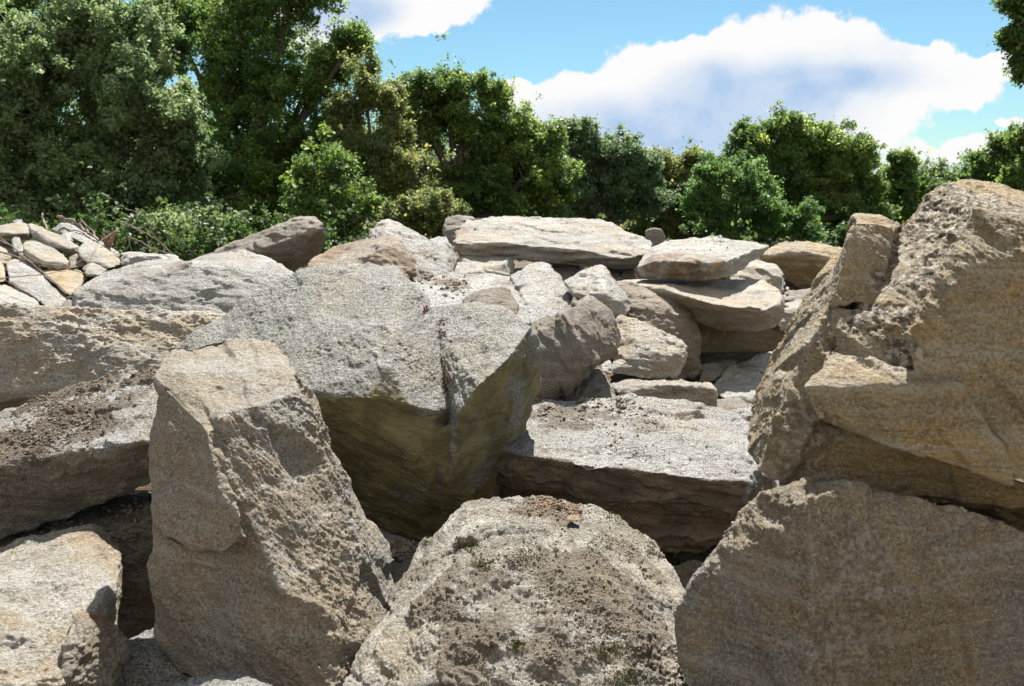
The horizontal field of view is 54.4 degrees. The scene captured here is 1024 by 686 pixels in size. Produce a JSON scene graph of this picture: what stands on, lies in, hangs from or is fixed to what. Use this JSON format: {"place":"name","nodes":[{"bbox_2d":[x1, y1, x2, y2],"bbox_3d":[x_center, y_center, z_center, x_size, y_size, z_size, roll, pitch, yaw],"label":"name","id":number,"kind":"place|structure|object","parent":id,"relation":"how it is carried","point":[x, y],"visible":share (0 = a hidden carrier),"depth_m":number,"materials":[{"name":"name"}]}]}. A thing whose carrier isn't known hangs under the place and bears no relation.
{"place":"outdoors","nodes":[
{"label":"outdoors","id":0,"kind":"place"},
{"bbox_2d":[0,198,1023,564],"bbox_3d":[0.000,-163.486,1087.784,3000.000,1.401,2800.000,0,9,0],"label":"ground","id":1,"kind":"structure","parent":0,"point":[706,358],"depth_m":6.46,"materials":[{"name":"grey soil"}]},
{"bbox_2d":[0,284,38,304],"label":"stone","id":2,"kind":"object","parent":1,"relation":"on","point":[9,294],"visible":0.7,"depth_m":7.22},
{"bbox_2d":[0,262,6,281],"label":"stone","id":3,"kind":"object","parent":2,"relation":"on","point":[3,273],"visible":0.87,"depth_m":7.64,"materials":[{"name":"stone"}]},
{"bbox_2d":[0,246,15,264],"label":"stone","id":4,"kind":"object","parent":3,"relation":"on","point":[4,259],"visible":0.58,"depth_m":8.05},
{"bbox_2d":[0,241,23,256],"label":"stone","id":5,"kind":"object","parent":4,"relation":"on","point":[9,248],"visible":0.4,"depth_m":8.66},
{"bbox_2d":[0,223,31,239],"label":"stone","id":6,"kind":"object","parent":5,"relation":"on","point":[12,230],"visible":0.89,"depth_m":8.67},
{"bbox_2d":[12,219,22,222],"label":"stone","id":7,"kind":"object","parent":6,"relation":"on","point":[17,221],"visible":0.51,"depth_m":9.32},
{"bbox_2d":[11,237,23,252],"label":"stone","id":8,"kind":"object","parent":4,"relation":"on","point":[17,243],"visible":0.86,"depth_m":8.26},
{"bbox_2d":[0,271,63,295],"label":"fallen branch","id":9,"kind":"object","parent":2,"relation":"on","point":[25,275],"visible":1,"depth_m":6.96,"materials":[{"name":"brown wood"}]},
{"bbox_2d":[6,259,66,306],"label":"stone","id":10,"kind":"object","parent":2,"relation":"on","point":[48,292],"visible":0.87,"depth_m":7.55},
{"bbox_2d":[0,240,70,295],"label":"fallen branch","id":11,"kind":"object","parent":10,"relation":"on","point":[34,265],"visible":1,"depth_m":7.10,"materials":[{"name":"brown wood"}]},
{"bbox_2d":[0,237,87,273],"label":"fallen branch","id":12,"kind":"object","parent":10,"relation":"on","point":[34,261],"visible":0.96,"depth_m":7.30,"materials":[{"name":"brown wood"}]},
{"bbox_2d":[43,269,84,294],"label":"stone","id":13,"kind":"object","parent":10,"relation":"on","point":[70,282],"visible":0.87,"depth_m":7.72,"materials":[{"name":"stone"}]},
{"bbox_2d":[23,240,68,269],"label":"stone","id":14,"kind":"object","parent":13,"relation":"on","point":[38,250],"visible":0.85,"depth_m":8.03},
{"bbox_2d":[27,223,78,255],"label":"stone","id":15,"kind":"object","parent":14,"relation":"on","point":[59,243],"visible":0.99,"depth_m":8.46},
{"bbox_2d":[41,213,47,229],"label":"fallen branch","id":16,"kind":"object","parent":15,"relation":"on","point":[43,220],"visible":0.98,"depth_m":9.25,"materials":[{"name":"brown wood"}]},
{"bbox_2d":[61,233,73,241],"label":"stone","id":17,"kind":"object","parent":15,"relation":"on","point":[67,236],"visible":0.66,"depth_m":9.01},
{"bbox_2d":[51,223,119,256],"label":"stone","id":18,"kind":"object","parent":17,"relation":"on","point":[75,233],"visible":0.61,"depth_m":9.26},
{"bbox_2d":[56,215,100,241],"bbox_3d":[-4.006,-1.073,9.272,0.699,0.233,0.104,6,11,35],"label":"fallen branch","id":19,"kind":"object","parent":18,"relation":"on","point":[67,220],"visible":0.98,"depth_m":9.32,"materials":[{"name":"brown wood"}]},
{"bbox_2d":[101,231,116,247],"bbox_3d":[-3.667,-0.939,9.060,0.159,0.165,0.083,0,9,0],"label":"torn root","id":20,"kind":"object","parent":18,"relation":"on","point":[108,241],"visible":0.98,"depth_m":9.04,"materials":[{"name":"red wood"}]},
{"bbox_2d":[68,254,85,268],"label":"stone","id":21,"kind":"object","parent":13,"relation":"on","point":[74,259],"visible":0.84,"depth_m":8.25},
{"bbox_2d":[82,263,106,276],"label":"stone","id":22,"kind":"object","parent":13,"relation":"on","point":[93,270],"visible":0.92,"depth_m":7.94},
{"bbox_2d":[77,242,120,268],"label":"stone","id":23,"kind":"object","parent":22,"relation":"on","point":[102,256],"visible":0.91,"depth_m":8.29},
{"bbox_2d":[70,225,124,267],"bbox_3d":[-3.467,-0.820,8.372,0.106,0.314,1.003,0,9,0],"label":"fallen branch","id":24,"kind":"object","parent":13,"relation":"on","point":[98,243],"visible":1,"depth_m":8.43,"materials":[{"name":"brown wood"}]},
{"bbox_2d":[0,0,121,294],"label":"broadleaf tree","id":25,"kind":"object","parent":1,"relation":"on","point":[36,168],"visible":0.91,"depth_m":16.27,"materials":[{"name":"green plant"}]},
{"bbox_2d":[0,524,122,685],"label":"boulder","id":26,"kind":"object","parent":1,"relation":"on","point":[51,582],"visible":0.75,"depth_m":2.70,"materials":[{"name":"beige stone"}]},
{"bbox_2d":[62,299,71,306],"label":"stone","id":27,"kind":"object","parent":1,"relation":"on","point":[68,303],"visible":0.38,"depth_m":7.00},
{"bbox_2d":[0,492,154,638],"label":"boulder","id":28,"kind":"object","parent":1,"relation":"on","point":[136,614],"visible":0.15,"depth_m":3.28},
{"bbox_2d":[0,495,151,542],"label":"stone chips","id":29,"kind":"object","parent":28,"relation":"on","point":[63,523],"visible":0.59,"depth_m":3.33,"materials":[{"name":"stone"}]},
{"bbox_2d":[0,367,157,539],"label":"boulder","id":30,"kind":"object","parent":28,"relation":"on","point":[33,495],"visible":0.69,"depth_m":3.23,"materials":[{"name":"stone"}]},
{"bbox_2d":[0,368,157,473],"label":"soil clods","id":31,"kind":"object","parent":30,"relation":"on","point":[48,402],"visible":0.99,"depth_m":3.36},
{"bbox_2d":[0,303,224,411],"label":"boulder","id":32,"kind":"object","parent":1,"relation":"on","point":[45,350],"visible":0.5,"depth_m":4.51,"materials":[{"name":"beige stone"}]},
{"bbox_2d":[0,0,224,235],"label":"broadleaf tree","id":33,"kind":"object","parent":1,"relation":"on","point":[27,6],"visible":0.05,"depth_m":21.37,"materials":[{"name":"green plant"}]},
{"bbox_2d":[39,0,229,252],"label":"broadleaf tree","id":34,"kind":"object","parent":1,"relation":"on","point":[149,136],"visible":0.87,"depth_m":16.55,"materials":[{"name":"green plant"}]},
{"bbox_2d":[120,252,177,265],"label":"stone","id":35,"kind":"object","parent":1,"relation":"on","point":[129,258],"visible":0.57,"depth_m":9.04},
{"bbox_2d":[116,208,172,253],"bbox_3d":[-3.379,-1.026,9.151,0.512,0.422,0.022,0,9,0],"label":"fallen branch","id":36,"kind":"object","parent":35,"relation":"on","point":[143,231],"visible":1,"depth_m":9.14,"materials":[{"name":"brown wood"}]},
{"bbox_2d":[124,236,170,253],"bbox_3d":[-3.357,-0.899,9.168,0.438,0.167,0.020,0,9,1],"label":"fallen branch","id":37,"kind":"object","parent":35,"relation":"on","point":[144,244],"visible":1,"depth_m":9.17,"materials":[{"name":"brown wood"}]},
{"bbox_2d":[117,628,192,685],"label":"boulder","id":38,"kind":"object","parent":1,"relation":"on","point":[149,662],"visible":0.41,"depth_m":2.74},
{"bbox_2d":[60,611,130,685],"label":"rock chunk","id":39,"kind":"object","parent":38,"relation":"on","point":[95,649],"visible":0.97,"depth_m":2.51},
{"bbox_2d":[173,672,272,685],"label":"stone","id":40,"kind":"object","parent":38,"relation":"on","point":[223,679],"visible":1,"depth_m":2.38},
{"bbox_2d":[147,338,394,685],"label":"boulder","id":41,"kind":"object","parent":38,"relation":"on","point":[271,560],"visible":0.98,"depth_m":2.66,"materials":[{"name":"beige stone"}]},
{"bbox_2d":[72,250,292,313],"bbox_3d":[-1.984,-0.340,6.341,1.563,0.468,1.137,0,9,0],"label":"boulder","id":42,"kind":"object","parent":1,"relation":"on","point":[222,283],"visible":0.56,"depth_m":6.06,"materials":[{"name":"stone"}]},
{"bbox_2d":[117,203,250,254],"bbox_3d":[-4.693,-0.843,14.416,1.982,2.353,1.066,0,9,0],"label":"leafy bush","id":43,"kind":"object","parent":1,"relation":"on","point":[166,221],"visible":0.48,"depth_m":14.18,"materials":[{"name":"green plant"}]},
{"bbox_2d":[129,0,383,233],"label":"broadleaf tree","id":44,"kind":"object","parent":1,"relation":"on","point":[257,88],"visible":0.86,"depth_m":20.08,"materials":[{"name":"green plant"}]},
{"bbox_2d":[199,216,325,272],"bbox_3d":[-1.889,-0.708,7.602,1.017,0.527,0.801,0,9,0],"label":"boulder","id":45,"kind":"object","parent":1,"relation":"on","point":[294,244],"visible":0.65,"depth_m":7.29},
{"bbox_2d":[277,121,386,253],"bbox_3d":[-2.995,-1.780,16.204,2.035,3.673,1.445,6,11,35],"label":"leafy bush","id":46,"kind":"object","parent":1,"relation":"on","point":[319,177],"visible":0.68,"depth_m":16.14,"materials":[{"name":"green plant"}]},
{"bbox_2d":[170,260,545,542],"bbox_3d":[-0.633,0.219,3.987,1.493,1.053,1.057,3,9,20],"label":"boulder","id":47,"kind":"object","parent":1,"relation":"on","point":[418,447],"visible":0.77,"depth_m":3.64,"materials":[{"name":"stone"}]},
{"bbox_2d":[422,305,455,385],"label":"dry leaves","id":48,"kind":"object","parent":47,"relation":"on","point":[442,332],"visible":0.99,"depth_m":3.83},
{"bbox_2d":[319,44,460,235],"bbox_3d":[-2.347,-3.065,19.206,2.798,5.322,2.022,0,9,0],"label":"broadleaf tree","id":49,"kind":"object","parent":1,"relation":"on","point":[393,172],"visible":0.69,"depth_m":18.78,"materials":[{"name":"green plant"}]},
{"bbox_2d":[379,529,418,609],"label":"stone","id":50,"kind":"object","parent":1,"relation":"on","point":[399,569],"visible":0.12,"depth_m":3.32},
{"bbox_2d":[388,538,417,572],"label":"stone chips","id":51,"kind":"object","parent":50,"relation":"on","point":[395,551],"visible":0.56,"depth_m":3.34,"materials":[{"name":"stone"}]},
{"bbox_2d":[350,182,472,238],"bbox_3d":[-1.639,-1.239,16.009,2.034,2.659,1.183,0,9,0],"label":"leafy bush","id":52,"kind":"object","parent":1,"relation":"on","point":[435,208],"visible":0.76,"depth_m":15.66,"materials":[{"name":"green plant"}]},
{"bbox_2d":[0,158,854,296],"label":"undergrowth","id":53,"kind":"object","parent":1,"relation":"on","point":[185,250],"visible":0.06,"depth_m":13.82,"materials":[{"name":"green plant"}]},
{"bbox_2d":[331,113,534,245],"bbox_3d":[-2.020,-4.069,26.562,7.636,5.117,3.158,0,9,0],"label":"broadleaf tree","id":54,"kind":"object","parent":1,"relation":"on","point":[522,213],"visible":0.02,"depth_m":26.39,"materials":[{"name":"green plant"}]},
{"bbox_2d":[410,271,529,324],"bbox_3d":[-0.284,-0.192,5.955,0.821,0.382,1.655,0,9,0],"label":"boulder","id":55,"kind":"object","parent":1,"relation":"on","point":[488,280],"visible":0.26,"depth_m":5.97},
{"bbox_2d":[307,235,416,278],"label":"boulder","id":56,"kind":"object","parent":55,"relation":"on","point":[391,251],"visible":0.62,"depth_m":6.12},
{"bbox_2d":[408,236,457,274],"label":"boulder","id":57,"kind":"object","parent":55,"relation":"on","point":[436,255],"visible":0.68,"depth_m":6.68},
{"bbox_2d":[366,219,428,248],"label":"boulder","id":58,"kind":"object","parent":57,"relation":"on","point":[409,238],"visible":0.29,"depth_m":7.22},
{"bbox_2d":[417,274,483,298],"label":"stone chips","id":59,"kind":"object","parent":55,"relation":"on","point":[454,284],"visible":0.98,"depth_m":6.01,"materials":[{"name":"stone"}]},
{"bbox_2d":[454,256,514,275],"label":"stone","id":60,"kind":"object","parent":55,"relation":"on","point":[502,266],"visible":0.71,"depth_m":6.77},
{"bbox_2d":[452,216,652,269],"bbox_3d":[0.315,-0.749,7.353,1.484,0.359,1.070,0,9,0],"label":"rock slab","id":61,"kind":"object","parent":60,"relation":"on","point":[583,241],"visible":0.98,"depth_m":7.04,"materials":[{"name":"stone"}]},
{"bbox_2d":[462,286,518,313],"bbox_3d":[-0.119,-0.230,5.288,0.288,0.127,0.663,-1,9,-7],"label":"rock chunk","id":62,"kind":"object","parent":55,"relation":"on","point":[502,296],"visible":0.66,"depth_m":5.17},
{"bbox_2d":[510,261,572,325],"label":"boulder","id":63,"kind":"object","parent":55,"relation":"on","point":[541,287],"visible":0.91,"depth_m":6.00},
{"bbox_2d":[0,32,967,251],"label":"woodland","id":64,"kind":"object","parent":1,"relation":"on","point":[181,208],"depth_m":32.91,"materials":[{"name":"green plant"}]},
{"bbox_2d":[394,58,586,218],"bbox_3d":[-0.497,-3.342,21.214,4.232,5.293,2.078,0,9,0],"label":"oak tree","id":65,"kind":"object","parent":1,"relation":"on","point":[495,157],"visible":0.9,"depth_m":20.80,"materials":[{"name":"green plant"}]},
{"bbox_2d":[343,495,686,685],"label":"boulder","id":66,"kind":"object","parent":1,"relation":"on","point":[391,652],"visible":0.91,"depth_m":2.50,"materials":[{"name":"stone"}]},
{"bbox_2d":[398,504,677,685],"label":"soil crumbs","id":67,"kind":"object","parent":66,"relation":"on","point":[548,653],"visible":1,"depth_m":2.45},
{"bbox_2d":[418,505,660,685],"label":"moss","id":68,"kind":"object","parent":66,"relation":"on","point":[516,643],"visible":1,"depth_m":2.61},
{"bbox_2d":[509,495,599,529],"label":"gravel crumbs","id":69,"kind":"object","parent":66,"relation":"on","point":[572,509],"visible":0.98,"depth_m":3.09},
{"bbox_2d":[567,515,580,520],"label":"stone","id":70,"kind":"object","parent":66,"relation":"on","point":[573,518],"visible":1,"depth_m":2.90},
{"bbox_2d":[452,246,661,301],"bbox_3d":[0.394,-0.587,8.190,1.916,0.527,0.776,0,9,0],"label":"boulder","id":71,"kind":"object","parent":1,"relation":"on","point":[520,265],"visible":0.02,"depth_m":8.10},
{"bbox_2d":[442,215,474,243],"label":"boulder","id":72,"kind":"object","parent":71,"relation":"on","point":[452,225],"visible":0.62,"depth_m":7.87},
{"bbox_2d":[645,228,664,246],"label":"stone","id":73,"kind":"object","parent":71,"relation":"on","point":[655,236],"visible":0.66,"depth_m":8.17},
{"bbox_2d":[551,264,580,281],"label":"stone","id":74,"kind":"object","parent":1,"relation":"on","point":[566,271],"visible":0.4,"depth_m":7.02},
{"bbox_2d":[534,113,680,225],"bbox_3d":[2.209,-3.375,24.314,3.851,4.412,1.992,0,9,0],"label":"broadleaf tree","id":75,"kind":"object","parent":1,"relation":"on","point":[626,168],"visible":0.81,"depth_m":23.85,"materials":[{"name":"green plant"}]},
{"bbox_2d":[607,268,621,278],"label":"stone","id":76,"kind":"object","parent":1,"relation":"on","point":[615,273],"visible":0.32,"depth_m":7.09,"materials":[{"name":"beige stone"}]},
{"bbox_2d":[620,268,636,279],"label":"stone","id":77,"kind":"object","parent":76,"relation":"on","point":[627,274],"visible":0.87,"depth_m":7.04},
{"bbox_2d":[496,393,779,553],"bbox_3d":[0.482,0.543,4.265,1.408,0.462,1.260,0,9,0],"label":"boulder","id":78,"kind":"object","parent":1,"relation":"on","point":[699,499],"visible":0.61,"depth_m":3.78,"materials":[{"name":"stone"}]},
{"bbox_2d":[530,295,620,402],"bbox_3d":[0.265,0.050,5.083,0.553,0.587,0.679,3,9,17],"label":"boulder","id":79,"kind":"object","parent":78,"relation":"on","point":[580,340],"visible":0.77,"depth_m":4.83,"materials":[{"name":"stone"}]},
{"bbox_2d":[559,368,618,401],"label":"stone","id":80,"kind":"object","parent":78,"relation":"on","point":[596,383],"visible":0.6,"depth_m":5.09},
{"bbox_2d":[601,360,611,373],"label":"stone","id":81,"kind":"object","parent":80,"relation":"on","point":[606,366],"visible":0.84,"depth_m":5.36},
{"bbox_2d":[532,395,661,430],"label":"stone chips","id":82,"kind":"object","parent":78,"relation":"on","point":[584,406],"visible":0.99,"depth_m":4.54,"materials":[{"name":"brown rock"}]},
{"bbox_2d":[531,398,706,482],"bbox_3d":[0.414,0.387,4.225,1.078,0.132,1.198,0,9,0],"label":"grit","id":83,"kind":"object","parent":78,"relation":"on","point":[614,441],"visible":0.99,"depth_m":4.14,"materials":[{"name":"gravel"}]},
{"bbox_2d":[617,281,702,380],"bbox_3d":[0.896,-0.085,6.309,0.607,0.610,0.798,0,9,0],"label":"boulder","id":84,"kind":"object","parent":1,"relation":"on","point":[661,312],"visible":0.45,"depth_m":6.10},
{"bbox_2d":[612,378,717,406],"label":"boulder","id":85,"kind":"object","parent":1,"relation":"on","point":[706,393],"visible":0.69,"depth_m":5.20,"materials":[{"name":"beige stone"}]},
{"bbox_2d":[612,315,687,379],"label":"boulder","id":86,"kind":"object","parent":85,"relation":"on","point":[647,351],"visible":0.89,"depth_m":5.45,"materials":[{"name":"beige stone"}]},
{"bbox_2d":[564,265,629,317],"bbox_3d":[0.517,-0.323,6.075,0.409,0.294,0.657,0,9,0],"label":"rock chunk","id":87,"kind":"object","parent":86,"relation":"on","point":[599,283],"visible":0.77,"depth_m":5.92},
{"bbox_2d":[620,136,724,240],"bbox_3d":[4.504,-3.552,26.826,3.292,4.009,1.983,0,9,0],"label":"broadleaf tree","id":88,"kind":"object","parent":1,"relation":"on","point":[677,172],"visible":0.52,"depth_m":26.48,"materials":[{"name":"green plant"}]},
{"bbox_2d":[672,560,702,589],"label":"stone","id":89,"kind":"object","parent":1,"relation":"on","point":[686,570],"visible":0.06,"depth_m":3.64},
{"bbox_2d":[699,360,736,381],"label":"stone","id":90,"kind":"object","parent":1,"relation":"on","point":[712,372],"visible":0.92,"depth_m":6.22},
{"bbox_2d":[716,398,752,409],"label":"stone","id":91,"kind":"object","parent":1,"relation":"on","point":[729,403],"visible":0.64,"depth_m":5.37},
{"bbox_2d":[695,304,789,351],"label":"boulder","id":92,"kind":"object","parent":1,"relation":"on","point":[717,340],"visible":0.23,"depth_m":6.75,"materials":[{"name":"stone"}]},
{"bbox_2d":[622,279,784,331],"bbox_3d":[1.360,-0.260,6.551,1.063,0.307,1.026,-8,12,-42],"label":"rock slab","id":93,"kind":"object","parent":92,"relation":"on","point":[748,305],"visible":0.82,"depth_m":6.23,"materials":[{"name":"beige stone"}]},
{"bbox_2d":[637,236,768,281],"bbox_3d":[1.282,-0.587,6.837,0.696,0.256,1.208,5,10,30],"label":"rock slab","id":94,"kind":"object","parent":93,"relation":"on","point":[697,263],"visible":1,"depth_m":6.48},
{"bbox_2d":[667,236,747,257],"bbox_3d":[1.357,-0.659,6.804,0.509,0.104,1.126,4,9,24],"label":"grit","id":95,"kind":"object","parent":94,"relation":"on","point":[706,247],"visible":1,"depth_m":6.96,"materials":[{"name":"stone"}]},
{"bbox_2d":[581,154,903,246],"bbox_3d":[6.394,-3.976,29.728,12.489,3.981,3.938,0,9,0],"label":"broadleaf tree","id":96,"kind":"object","parent":1,"relation":"on","point":[769,242],"depth_m":29.42,"materials":[{"name":"green plant"}]},
{"bbox_2d":[713,351,771,404],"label":"boulder","id":97,"kind":"object","parent":1,"relation":"on","point":[736,385],"visible":0.45,"depth_m":5.99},
{"bbox_2d":[730,360,762,377],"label":"stone chips","id":98,"kind":"object","parent":97,"relation":"on","point":[747,365],"visible":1,"depth_m":6.28,"materials":[{"name":"stone"}]},
{"bbox_2d":[675,138,829,242],"bbox_3d":[4.867,-2.383,20.423,3.136,3.602,1.626,0,9,0],"label":"leafy bush","id":99,"kind":"object","parent":1,"relation":"on","point":[751,189],"visible":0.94,"depth_m":20.10,"materials":[{"name":"green plant"}]},
{"bbox_2d":[756,257,801,301],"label":"boulder","id":100,"kind":"object","parent":1,"relation":"on","point":[791,286],"depth_m":8.39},
{"bbox_2d":[759,241,841,288],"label":"boulder","id":101,"kind":"object","parent":100,"relation":"on","point":[799,264],"visible":0.47,"depth_m":7.99,"materials":[{"name":"stone"}]},
{"bbox_2d":[778,299,801,330],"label":"boulder","id":102,"kind":"object","parent":1,"relation":"on","point":[790,312],"visible":0.23,"depth_m":6.72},
{"bbox_2d":[730,260,785,292],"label":"boulder","id":103,"kind":"object","parent":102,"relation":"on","point":[772,274],"visible":0.5,"depth_m":7.25,"materials":[{"name":"beige stone"}]},
{"bbox_2d":[690,100,902,247],"bbox_3d":[6.768,-3.446,23.896,4.954,4.698,2.284,0,9,0],"label":"broadleaf tree","id":104,"kind":"object","parent":1,"relation":"on","point":[822,163],"visible":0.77,"depth_m":23.34,"materials":[{"name":"green plant"}]},
{"bbox_2d":[783,288,809,301],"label":"stone","id":105,"kind":"object","parent":1,"relation":"on","point":[790,295],"visible":0.66,"depth_m":7.50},
{"bbox_2d":[673,478,1023,685],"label":"boulder","id":106,"kind":"object","parent":1,"relation":"on","point":[804,582],"visible":1,"depth_m":2.12,"materials":[{"name":"grey stone"}]},
{"bbox_2d":[747,179,1023,531],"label":"boulder","id":107,"kind":"object","parent":106,"relation":"on","point":[896,364],"visible":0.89,"depth_m":2.26,"materials":[{"name":"stone"}]},
{"bbox_2d":[879,146,939,224],"bbox_3d":[9.483,-3.095,24.839,2.227,3.688,1.442,0,9,0],"label":"slender tree","id":108,"kind":"object","parent":1,"relation":"on","point":[900,169],"visible":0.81,"depth_m":24.45,"materials":[{"name":"green plant"}]},
{"bbox_2d":[911,150,1007,196],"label":"broadleaf tree","id":109,"kind":"object","parent":1,"relation":"on","point":[943,165],"visible":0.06,"depth_m":32.28,"materials":[{"name":"green plant"}]},
{"bbox_2d":[956,119,1021,182],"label":"slender tree","id":110,"kind":"object","parent":1,"relation":"on","point":[986,162],"visible":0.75,"depth_m":25.47,"materials":[{"name":"green plant"}]},
{"bbox_2d":[982,122,1023,191],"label":"broadleaf tree","id":111,"kind":"object","parent":1,"relation":"on","point":[1012,176],"visible":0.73,"depth_m":18.67,"materials":[{"name":"green plant"}]},
{"bbox_2d":[986,0,1023,88],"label":"broadleaf tree","id":112,"kind":"object","parent":1,"relation":"on","point":[1010,38],"visible":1,"depth_m":12.51,"materials":[{"name":"green plant"}]},
{"bbox_2d":[34,0,1023,175],"label":"sky","id":113,"kind":"structure","parent":0,"point":[921,74],"materials":[{"name":"blue"}]}
]}

